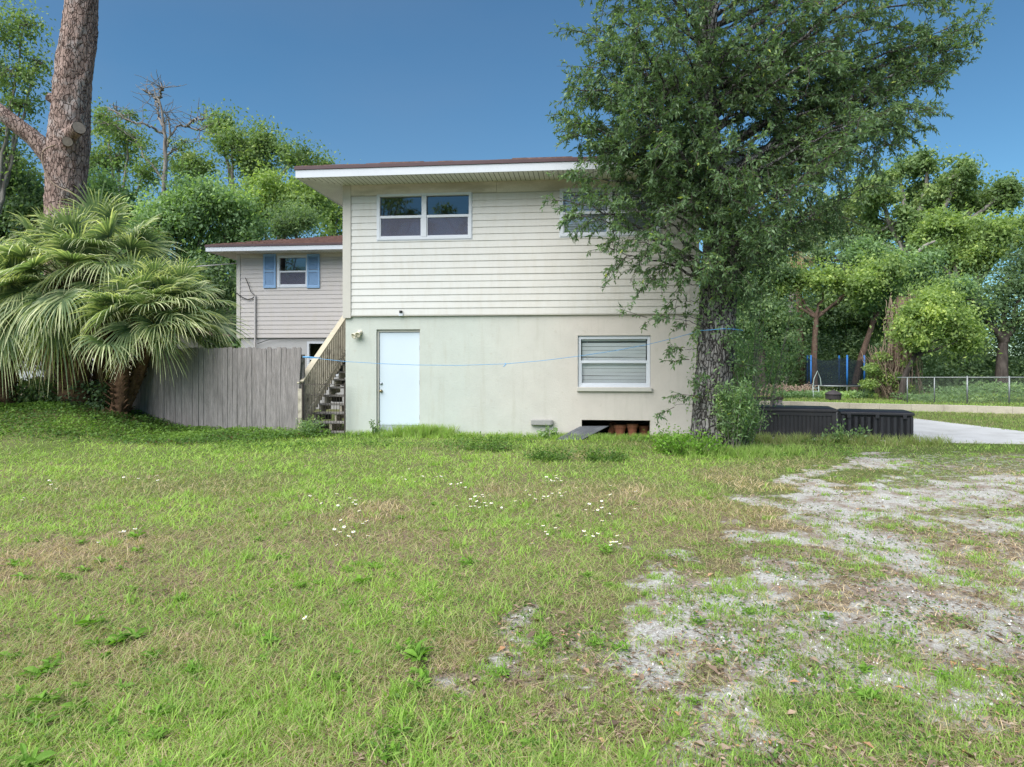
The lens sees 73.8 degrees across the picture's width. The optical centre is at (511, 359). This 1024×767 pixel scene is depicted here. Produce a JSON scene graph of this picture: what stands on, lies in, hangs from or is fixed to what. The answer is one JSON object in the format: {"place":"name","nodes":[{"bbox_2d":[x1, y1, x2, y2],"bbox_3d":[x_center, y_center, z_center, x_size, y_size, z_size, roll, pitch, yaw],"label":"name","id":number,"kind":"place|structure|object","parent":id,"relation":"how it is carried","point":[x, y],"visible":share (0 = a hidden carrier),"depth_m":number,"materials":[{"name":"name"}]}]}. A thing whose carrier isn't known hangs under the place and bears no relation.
{"place":"outdoors","nodes":[
{"label":"outdoors","id":0,"kind":"place"},
{"bbox_2d":[0,370,1023,766],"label":"ground","id":1,"kind":"structure","parent":0,"point":[656,632],"depth_m":5.41,"materials":[{"name":"soil"}]},
{"bbox_2d":[0,649,25,661],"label":"weed","id":2,"kind":"object","parent":1,"relation":"on","point":[2,653],"visible":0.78,"depth_m":3.75,"materials":[{"name":"green plant"}]},
{"bbox_2d":[2,684,27,701],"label":"weed","id":3,"kind":"object","parent":1,"relation":"on","point":[17,689],"visible":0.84,"depth_m":3.30,"materials":[{"name":"green plant"}]},
{"bbox_2d":[0,143,43,264],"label":"broadleaf tree","id":4,"kind":"object","parent":1,"relation":"on","point":[13,203],"visible":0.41,"depth_m":31.92,"materials":[{"name":"green plant"}]},
{"bbox_2d":[0,0,55,214],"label":"broadleaf tree","id":5,"kind":"object","parent":1,"relation":"on","point":[18,103],"visible":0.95,"depth_m":29.95,"materials":[{"name":"green plant"}]},
{"bbox_2d":[4,743,55,766],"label":"weed","id":6,"kind":"object","parent":1,"relation":"on","point":[26,758],"visible":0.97,"depth_m":2.74,"materials":[{"name":"green plant"}]},
{"bbox_2d":[0,230,65,408],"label":"cabbage palm","id":7,"kind":"object","parent":1,"relation":"on","point":[8,354],"visible":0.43,"depth_m":14.91,"materials":[{"name":"green plant"}]},
{"bbox_2d":[12,662,58,680],"bbox_3d":[-2.444,1.609,3.537,0.190,0.062,0.163,0,0,-8],"label":"weed","id":8,"kind":"object","parent":1,"relation":"on","point":[35,670],"visible":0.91,"depth_m":3.52,"materials":[{"name":"green plant"}]},
{"bbox_2d":[14,711,59,732],"bbox_3d":[-2.137,1.605,3.056,0.175,0.057,0.151,0,0,29],"label":"weed","id":9,"kind":"object","parent":1,"relation":"on","point":[39,715],"visible":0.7,"depth_m":3.05,"materials":[{"name":"green plant"}]},
{"bbox_2d":[26,688,66,704],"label":"weed","id":10,"kind":"object","parent":1,"relation":"on","point":[43,694],"visible":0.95,"depth_m":3.23,"materials":[{"name":"green plant"}]},
{"bbox_2d":[0,0,98,399],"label":"pine tree","id":11,"kind":"object","parent":1,"relation":"on","point":[62,149],"visible":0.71,"depth_m":16.94,"materials":[{"name":"brown plant"}]},
{"bbox_2d":[38,659,62,671],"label":"weed","id":12,"kind":"object","parent":1,"relation":"on","point":[47,663],"visible":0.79,"depth_m":3.61,"materials":[{"name":"green plant"}]},
{"bbox_2d":[4,377,113,408],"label":"palm undergrowth","id":13,"kind":"object","parent":1,"relation":"on","point":[26,392],"visible":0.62,"depth_m":15.40,"materials":[{"name":"green plant"}]},
{"bbox_2d":[52,696,98,717],"bbox_3d":[-2.023,1.609,3.177,0.176,0.057,0.151,0,0,-24],"label":"weed","id":14,"kind":"object","parent":1,"relation":"on","point":[68,704],"visible":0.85,"depth_m":3.16,"materials":[{"name":"green plant"}]},
{"bbox_2d":[0,200,155,408],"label":"cabbage palm","id":15,"kind":"object","parent":1,"relation":"on","point":[45,315],"visible":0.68,"depth_m":14.76,"materials":[{"name":"green plant"}]},
{"bbox_2d":[8,151,164,272],"bbox_3d":[-20.393,-4.580,33.786,7.766,11.734,6.536,0,0,0],"label":"broadleaf tree","id":16,"kind":"object","parent":1,"relation":"on","point":[108,183],"visible":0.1,"depth_m":32.79,"materials":[{"name":"green plant"}]},
{"bbox_2d":[74,611,109,626],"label":"weed","id":17,"kind":"object","parent":1,"relation":"on","point":[85,620],"visible":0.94,"depth_m":4.19,"materials":[{"name":"green plant"}]},
{"bbox_2d":[7,181,196,407],"bbox_3d":[-9.696,-1.465,16.196,4.313,5.263,4.153,0,0,0],"label":"cabbage palm","id":18,"kind":"object","parent":1,"relation":"on","point":[112,224],"visible":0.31,"depth_m":15.73,"materials":[{"name":"green plant"}]},
{"bbox_2d":[90,714,120,733],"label":"weed","id":19,"kind":"object","parent":1,"relation":"on","point":[110,718],"visible":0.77,"depth_m":3.03,"materials":[{"name":"green plant"}]},
{"bbox_2d":[104,631,127,644],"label":"weed","id":20,"kind":"object","parent":1,"relation":"on","point":[111,641],"visible":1,"depth_m":3.91,"materials":[{"name":"green plant"}]},
{"bbox_2d":[24,329,229,388],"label":"neighbour house","id":21,"kind":"structure","parent":1,"relation":"on","point":[191,342],"depth_m":22.29,"materials":[{"name":"grey"}]},
{"bbox_2d":[88,87,176,198],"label":"broadleaf tree","id":22,"kind":"object","parent":1,"relation":"on","point":[118,137],"visible":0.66,"depth_m":41.64,"materials":[{"name":"green plant"}]},
{"bbox_2d":[26,273,240,347],"bbox_3d":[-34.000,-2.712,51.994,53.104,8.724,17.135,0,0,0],"label":"broadleaf tree","id":23,"kind":"object","parent":1,"relation":"on","point":[237,344],"depth_m":44.90,"materials":[{"name":"green plant"}]},
{"bbox_2d":[120,626,148,638],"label":"weed","id":24,"kind":"object","parent":1,"relation":"on","point":[134,634],"visible":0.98,"depth_m":4.00,"materials":[{"name":"green plant"}]},
{"bbox_2d":[66,247,222,416],"bbox_3d":[-8.234,-0.601,15.555,3.024,3.844,3.987,0,0,-26],"label":"cabbage palm","id":25,"kind":"object","parent":1,"relation":"on","point":[119,388],"visible":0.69,"depth_m":14.65,"materials":[{"name":"green plant"}]},
{"bbox_2d":[91,70,218,253],"bbox_3d":[-21.360,-8.387,39.804,8.546,16.805,5.009,0,0,0],"label":"bare tree","id":26,"kind":"object","parent":1,"relation":"on","point":[126,116],"visible":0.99,"depth_m":39.80,"materials":[{"name":"grey plant"}]},
{"bbox_2d":[141,724,174,739],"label":"weed","id":27,"kind":"object","parent":1,"relation":"on","point":[159,734],"visible":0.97,"depth_m":2.93,"materials":[{"name":"green plant"}]},
{"bbox_2d":[143,703,178,716],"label":"weed","id":28,"kind":"object","parent":1,"relation":"on","point":[159,712],"visible":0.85,"depth_m":3.11,"materials":[{"name":"green plant"}]},
{"bbox_2d":[147,757,175,766],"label":"weed","id":29,"kind":"object","parent":1,"relation":"on","point":[162,763],"visible":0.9,"depth_m":2.70,"materials":[{"name":"green plant"}]},
{"bbox_2d":[90,239,235,338],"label":"broadleaf tree","id":30,"kind":"object","parent":1,"relation":"on","point":[217,275],"visible":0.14,"depth_m":26.53,"materials":[{"name":"green plant"}]},
{"bbox_2d":[0,398,331,445],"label":"ground vine","id":31,"kind":"object","parent":1,"relation":"on","point":[203,436],"visible":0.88,"depth_m":14.19,"materials":[{"name":"green plant"}]},
{"bbox_2d":[88,254,251,413],"bbox_3d":[-7.731,-0.536,15.477,2.838,3.741,3.647,0,0,38],"label":"cabbage palm","id":32,"kind":"object","parent":1,"relation":"on","point":[166,282],"visible":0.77,"depth_m":15.14,"materials":[{"name":"green plant"}]},
{"bbox_2d":[181,660,204,675],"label":"weed","id":33,"kind":"object","parent":1,"relation":"on","point":[191,666],"visible":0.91,"depth_m":3.54,"materials":[{"name":"green plant"}]},
{"bbox_2d":[107,157,279,282],"bbox_3d":[-14.733,-3.887,30.829,8.548,10.374,5.893,0,0,0],"label":"broadleaf tree","id":34,"kind":"object","parent":1,"relation":"on","point":[187,211],"visible":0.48,"depth_m":29.79,"materials":[{"name":"green plant"}]},
{"bbox_2d":[131,347,304,430],"bbox_3d":[-6.840,0.721,15.547,4.632,2.018,0.429,0,0,16],"label":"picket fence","id":35,"kind":"object","parent":1,"relation":"on","point":[231,387],"visible":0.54,"depth_m":15.26,"materials":[{"name":"grey wood"}]},
{"bbox_2d":[153,98,344,347],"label":"broadleaf tree","id":36,"kind":"object","parent":1,"relation":"on","point":[261,143],"visible":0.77,"depth_m":45.19,"materials":[{"name":"green plant"}]},
{"bbox_2d":[218,151,341,239],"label":"broadleaf tree","id":37,"kind":"object","parent":1,"relation":"on","point":[267,180],"visible":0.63,"depth_m":34.74,"materials":[{"name":"green plant"}]},
{"bbox_2d":[257,187,335,239],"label":"broadleaf tree","id":38,"kind":"object","parent":1,"relation":"on","point":[295,220],"visible":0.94,"depth_m":32.73,"materials":[{"name":"green plant"}]},
{"bbox_2d":[293,414,327,436],"bbox_3d":[-4.329,1.371,14.533,0.700,0.557,0.607,0,0,19],"label":"leafy weed","id":39,"kind":"object","parent":1,"relation":"on","point":[309,425],"visible":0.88,"depth_m":14.49,"materials":[{"name":"green plant"}]},
{"bbox_2d":[297,315,345,433],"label":"staircase","id":40,"kind":"structure","parent":1,"relation":"on","point":[321,370],"depth_m":16.31,"materials":[{"name":"beige wood"}]},
{"bbox_2d":[302,382,345,434],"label":"wire gate","id":41,"kind":"structure","parent":1,"relation":"on","point":[339,430],"depth_m":14.73,"materials":[{"name":"grey metal"}]},
{"bbox_2d":[311,159,360,236],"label":"broadleaf tree","id":42,"kind":"object","parent":1,"relation":"on","point":[334,228],"visible":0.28,"depth_m":46.26,"materials":[{"name":"green plant"}]},
{"bbox_2d":[365,739,391,755],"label":"weed","id":43,"kind":"object","parent":1,"relation":"on","point":[376,744],"visible":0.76,"depth_m":2.82,"materials":[{"name":"green plant"}]},
{"bbox_2d":[370,741,403,763],"bbox_3d":[-0.507,1.597,2.760,0.153,0.050,0.132,0,0,-30],"label":"weed","id":44,"kind":"object","parent":1,"relation":"on","point":[385,757],"visible":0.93,"depth_m":2.77,"materials":[{"name":"green plant"}]},
{"bbox_2d":[382,721,413,738],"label":"weed","id":45,"kind":"object","parent":1,"relation":"on","point":[396,731],"visible":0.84,"depth_m":2.96,"materials":[{"name":"green plant"}]},
{"bbox_2d":[386,637,414,652],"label":"weed","id":46,"kind":"object","parent":1,"relation":"on","point":[407,641],"visible":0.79,"depth_m":3.82,"materials":[{"name":"green plant"}]},
{"bbox_2d":[402,638,432,661],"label":"weed","id":47,"kind":"object","parent":1,"relation":"on","point":[413,653],"visible":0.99,"depth_m":3.68,"materials":[{"name":"green plant"}]},
{"bbox_2d":[404,669,434,689],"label":"weed","id":48,"kind":"object","parent":1,"relation":"on","point":[422,674],"visible":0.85,"depth_m":3.42,"materials":[{"name":"green plant"}]},
{"bbox_2d":[205,151,745,436],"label":"house","id":49,"kind":"structure","parent":1,"relation":"on","point":[428,271],"depth_m":14.50,"materials":[{"name":"paint"}]},
{"bbox_2d":[277,255,306,287],"bbox_3d":[-7.277,-2.938,22.707,1.096,1.088,0.104,0,0,6],"label":"window","id":50,"kind":"structure","parent":49,"relation":"in","point":[280,281],"depth_m":22.68,"materials":[{"name":"white plastic"}]},
{"bbox_2d":[307,341,338,376],"bbox_3d":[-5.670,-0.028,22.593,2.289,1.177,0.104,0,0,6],"label":"window","id":51,"kind":"structure","parent":49,"relation":"in","point":[308,342],"depth_m":22.66,"materials":[{"name":"white plastic"}]},
{"bbox_2d":[377,329,419,432],"bbox_3d":[-2.447,0.485,14.807,0.965,2.290,0.168,0,0,6],"label":"door","id":52,"kind":"structure","parent":49,"relation":"in","point":[398,386],"depth_m":14.79,"materials":[{"name":"white metal"}]},
{"bbox_2d":[377,192,472,240],"bbox_3d":[-1.879,-3.074,14.645,2.092,1.028,0.108,0,0,6],"label":"window","id":53,"kind":"structure","parent":49,"relation":"in","point":[408,220],"depth_m":14.60,"materials":[{"name":"white plastic"}]},
{"bbox_2d":[560,187,660,237],"bbox_3d":[2.043,-3.074,14.249,2.092,1.028,0.168,0,0,6],"label":"window","id":54,"kind":"structure","parent":49,"relation":"in","point":[586,212],"depth_m":14.26,"materials":[{"name":"white plastic"}]},
{"bbox_2d":[577,335,651,391],"bbox_3d":[2.135,0.071,14.293,1.543,1.165,0.260,0,0,6],"label":"window","id":55,"kind":"structure","parent":49,"relation":"in","point":[613,379],"depth_m":14.34,"materials":[{"name":"white plastic"}]},
{"bbox_2d":[453,430,523,452],"bbox_3d":[-0.424,1.481,12.488,1.281,0.370,1.198,0,0,0],"label":"weed cushion","id":56,"kind":"object","parent":1,"relation":"on","point":[494,447],"visible":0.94,"depth_m":12.32,"materials":[{"name":"green plant"}]},
{"bbox_2d":[488,662,512,677],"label":"weed","id":57,"kind":"object","parent":1,"relation":"on","point":[504,671],"visible":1,"depth_m":3.54,"materials":[{"name":"green plant"}]},
{"bbox_2d":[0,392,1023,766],"bbox_3d":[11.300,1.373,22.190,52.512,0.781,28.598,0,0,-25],"label":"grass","id":58,"kind":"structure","parent":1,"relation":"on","point":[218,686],"depth_m":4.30,"materials":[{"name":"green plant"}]},
{"bbox_2d":[0,442,1023,766],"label":"leaf litter","id":59,"kind":"object","parent":1,"relation":"on","point":[714,668],"visible":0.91,"depth_m":3.56,"materials":[{"name":"brown plant"}]},
{"bbox_2d":[518,733,542,748],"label":"weed","id":60,"kind":"object","parent":1,"relation":"on","point":[525,739],"visible":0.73,"depth_m":2.89,"materials":[{"name":"green plant"}]},
{"bbox_2d":[532,630,556,643],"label":"weed","id":61,"kind":"object","parent":1,"relation":"on","point":[547,639],"visible":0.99,"depth_m":3.96,"materials":[{"name":"green plant"}]},
{"bbox_2d":[199,431,890,461],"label":"clover weeds","id":62,"kind":"object","parent":1,"relation":"on","point":[468,443],"visible":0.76,"depth_m":12.80,"materials":[{"name":"green plant"}]},
{"bbox_2d":[536,426,558,438],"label":"leafy weed","id":63,"kind":"object","parent":1,"relation":"on","point":[545,434],"visible":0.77,"depth_m":14.13,"materials":[{"name":"green plant"}]},
{"bbox_2d":[523,441,575,461],"bbox_3d":[0.606,1.508,11.194,0.841,0.322,0.846,0,0,0],"label":"weed cushion","id":64,"kind":"object","parent":1,"relation":"on","point":[555,456],"visible":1,"depth_m":11.07,"materials":[{"name":"green plant"}]},
{"bbox_2d":[585,632,604,646],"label":"weed","id":65,"kind":"object","parent":1,"relation":"on","point":[597,641],"visible":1,"depth_m":3.87,"materials":[{"name":"green plant"}]},
{"bbox_2d":[576,445,634,462],"bbox_3d":[1.528,1.515,11.091,0.972,0.308,0.792,0,0,0],"label":"weed cushion","id":66,"kind":"object","parent":1,"relation":"on","point":[598,457],"visible":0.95,"depth_m":11.02,"materials":[{"name":"green plant"}]},
{"bbox_2d":[613,424,626,435],"bbox_3d":[2.307,1.505,14.576,0.281,0.250,0.281,0,0,0],"label":"clay pot","id":67,"kind":"object","parent":1,"relation":"on","point":[620,428],"visible":0.77,"depth_m":14.48,"materials":[{"name":"ceramic"}]},
{"bbox_2d":[609,638,630,651],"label":"weed","id":68,"kind":"object","parent":1,"relation":"on","point":[623,647],"visible":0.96,"depth_m":3.83,"materials":[{"name":"green plant"}]},
{"bbox_2d":[627,423,637,435],"bbox_3d":[2.563,1.495,14.528,0.248,0.270,0.248,0,0,0],"label":"clay pot","id":69,"kind":"object","parent":1,"relation":"on","point":[632,428],"visible":0.82,"depth_m":14.44,"materials":[{"name":"ceramic"}]},
{"bbox_2d":[643,422,734,456],"bbox_3d":[3.038,1.382,11.918,1.503,0.618,1.364,0,0,0],"label":"leafy weed","id":70,"kind":"object","parent":1,"relation":"on","point":[667,442],"visible":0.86,"depth_m":11.62,"materials":[{"name":"green plant"}]},
{"bbox_2d":[702,376,759,451],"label":"oak suckers","id":71,"kind":"object","parent":1,"relation":"on","point":[738,408],"visible":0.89,"depth_m":11.79,"materials":[{"name":"green plant"}]},
{"bbox_2d":[452,483,1023,765],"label":"gravel","id":72,"kind":"structure","parent":1,"relation":"on","point":[889,679],"depth_m":3.93,"materials":[{"name":"grey gravel"}]},
{"bbox_2d":[736,397,770,445],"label":"oak suckers","id":73,"kind":"object","parent":1,"relation":"on","point":[754,427],"visible":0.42,"depth_m":12.30,"materials":[{"name":"green plant"}]},
{"bbox_2d":[539,0,996,448],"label":"oak tree","id":74,"kind":"object","parent":1,"relation":"on","point":[717,201],"visible":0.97,"depth_m":11.90,"materials":[{"name":"green plant"}]},
{"bbox_2d":[303,328,742,366],"bbox_3d":[-0.217,-0.209,13.544,9.108,0.692,0.791,0,0,16],"label":"clothes line","id":75,"kind":"object","parent":74,"relation":"attached to","point":[518,362],"visible":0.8,"depth_m":13.55,"materials":[{"name":"fabric"}]},
{"bbox_2d":[733,275,817,432],"bbox_3d":[5.250,-0.090,14.584,2.073,3.445,1.698,0,0,-30],"label":"shrub","id":76,"kind":"object","parent":1,"relation":"on","point":[755,334],"visible":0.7,"depth_m":14.43,"materials":[{"name":"green plant"}]},
{"bbox_2d":[736,238,817,395],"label":"broadleaf tree","id":77,"kind":"object","parent":1,"relation":"on","point":[777,316],"visible":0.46,"depth_m":33.20,"materials":[{"name":"green plant"}]},
{"bbox_2d":[760,382,821,396],"bbox_3d":[13.274,1.442,32.630,3.160,0.798,1.558,0,0,0],"label":"brush pile","id":78,"kind":"object","parent":1,"relation":"on","point":[806,386],"visible":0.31,"depth_m":32.25,"materials":[{"name":"brown plant"}]},
{"bbox_2d":[786,235,823,385],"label":"skirted palm","id":79,"kind":"object","parent":1,"relation":"on","point":[797,297],"visible":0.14,"depth_m":36.84,"materials":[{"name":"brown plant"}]},
{"bbox_2d":[740,182,895,383],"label":"broadleaf tree","id":80,"kind":"object","parent":1,"relation":"on","point":[851,215],"visible":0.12,"depth_m":47.99,"materials":[{"name":"green plant"}]},
{"bbox_2d":[825,390,841,399],"bbox_3d":[14.125,1.545,30.000,0.720,0.490,0.720,0,0,0],"label":"fire pit","id":81,"kind":"object","parent":1,"relation":"on","point":[833,394],"visible":0.91,"depth_m":29.75,"materials":[{"name":"metal"}]},
{"bbox_2d":[804,355,864,395],"bbox_3d":[15.342,0.769,32.799,3.086,1.999,3.072,0,0,0],"label":"trampoline","id":82,"kind":"object","parent":1,"relation":"on","point":[829,376],"visible":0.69,"depth_m":31.98,"materials":[{"name":"fabric"}]},
{"bbox_2d":[756,240,927,390],"bbox_3d":[15.810,-2.079,33.831,9.140,8.085,4.231,0,0,0],"label":"broadleaf tree","id":83,"kind":"object","parent":1,"relation":"on","point":[871,274],"visible":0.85,"depth_m":33.44,"materials":[{"name":"green plant"}]},
{"bbox_2d":[791,228,893,390],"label":"broadleaf tree","id":84,"kind":"object","parent":1,"relation":"on","point":[836,318],"visible":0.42,"depth_m":37.23,"materials":[{"name":"green plant"}]},
{"bbox_2d":[821,418,870,443],"bbox_3d":[6.549,1.405,13.346,0.893,0.532,0.767,0,0,27],"label":"leafy weed","id":85,"kind":"object","parent":1,"relation":"on","point":[840,432],"visible":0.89,"depth_m":13.28,"materials":[{"name":"green plant"}]},
{"bbox_2d":[697,327,1023,391],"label":"undergrowth","id":86,"kind":"object","parent":1,"relation":"on","point":[823,352],"visible":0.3,"depth_m":37.29,"materials":[{"name":"green plant"}]},
{"bbox_2d":[697,286,1023,383],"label":"wood","id":87,"kind":"object","parent":1,"relation":"on","point":[876,342],"visible":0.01,"depth_m":50.95,"materials":[{"name":"green plant"}]},
{"bbox_2d":[855,661,874,672],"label":"weed","id":88,"kind":"object","parent":1,"relation":"on","point":[862,666],"visible":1,"depth_m":3.60,"materials":[{"name":"green plant"}]},
{"bbox_2d":[853,684,884,700],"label":"weed","id":89,"kind":"object","parent":1,"relation":"on","point":[869,690],"visible":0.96,"depth_m":3.28,"materials":[{"name":"green plant"}]},
{"bbox_2d":[831,244,938,391],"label":"broadleaf tree","id":90,"kind":"object","parent":1,"relation":"on","point":[867,308],"visible":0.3,"depth_m":35.04,"materials":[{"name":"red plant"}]},
{"bbox_2d":[857,290,924,398],"bbox_3d":[17.122,-0.501,30.925,3.139,5.274,2.027,0,0,0],"label":"vine covered trunk","id":91,"kind":"object","parent":1,"relation":"on","point":[885,377],"visible":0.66,"depth_m":30.69,"materials":[{"name":"green plant"}]},
{"bbox_2d":[759,401,1023,413],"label":"garden wall","id":92,"kind":"structure","parent":1,"relation":"on","point":[960,408],"depth_m":21.63,"materials":[{"name":"concrete"}]},
{"bbox_2d":[764,379,1023,402],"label":"chain-link fence","id":93,"kind":"object","parent":1,"relation":"on","point":[851,393],"visible":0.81,"depth_m":28.20,"materials":[{"name":"grey metal"}]},
{"bbox_2d":[772,418,1023,443],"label":"concrete slab","id":94,"kind":"structure","parent":1,"relation":"on","point":[962,433],"depth_m":15.22,"materials":[{"name":"white concrete"}]},
{"bbox_2d":[754,405,837,437],"bbox_3d":[5.979,1.310,14.573,1.660,0.640,0.790,0,0,15],"label":"storage box","id":95,"kind":"object","parent":94,"relation":"on","point":[803,419],"visible":0.63,"depth_m":14.21,"materials":[{"name":"black plastic"}]},
{"bbox_2d":[837,408,914,438],"bbox_3d":[7.468,1.330,14.082,1.340,0.600,0.670,0,0,17],"label":"storage box","id":96,"kind":"object","parent":94,"relation":"on","point":[886,422],"visible":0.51,"depth_m":13.81,"materials":[{"name":"black plastic"}]},
{"bbox_2d":[881,240,938,345],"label":"dead tree","id":97,"kind":"object","parent":1,"relation":"on","point":[927,244],"visible":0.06,"depth_m":36.94,"materials":[{"name":"brown plant"}]},
{"bbox_2d":[828,223,997,308],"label":"broadleaf tree","id":98,"kind":"object","parent":1,"relation":"on","point":[932,257],"visible":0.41,"depth_m":35.41,"materials":[{"name":"green plant"}]},
{"bbox_2d":[832,139,1023,291],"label":"broadleaf tree","id":99,"kind":"object","parent":1,"relation":"on","point":[959,180],"visible":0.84,"depth_m":45.23,"materials":[{"name":"green plant"}]},
{"bbox_2d":[931,664,952,678],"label":"weed","id":100,"kind":"object","parent":1,"relation":"on","point":[940,671],"visible":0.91,"depth_m":3.54,"materials":[{"name":"green plant"}]},
{"bbox_2d":[869,260,1016,400],"bbox_3d":[18.339,-1.214,29.440,6.392,6.394,4.117,0,0,-23],"label":"broadleaf tree","id":101,"kind":"object","parent":1,"relation":"on","point":[931,313],"visible":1,"depth_m":28.94,"materials":[{"name":"green plant"}]},
{"bbox_2d":[891,194,1023,389],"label":"broadleaf tree","id":102,"kind":"object","parent":1,"relation":"on","point":[962,235],"visible":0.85,"depth_m":39.69,"materials":[{"name":"green plant"}]},
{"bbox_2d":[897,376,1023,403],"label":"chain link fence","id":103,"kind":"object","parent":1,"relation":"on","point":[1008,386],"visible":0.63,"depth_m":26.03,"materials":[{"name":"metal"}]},
{"bbox_2d":[953,222,1023,392],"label":"broadleaf tree","id":104,"kind":"object","parent":1,"relation":"on","point":[1013,271],"visible":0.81,"depth_m":36.85,"materials":[{"name":"green plant"}]},
{"bbox_2d":[0,0,1023,359],"label":"sky","id":105,"kind":"structure","parent":0,"point":[374,81],"materials":[{"name":"blue"}]},
{"bbox_2d":[556,426,607,439],"bbox_3d":[1.444,1.525,14.139,1.179,0.290,0.307,0,0,-30],"label":"leaning board","id":106,"kind":"object","parent":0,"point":[585,430],"visible":0.78,"depth_m":14.16,"materials":[{"name":"grey wood"}]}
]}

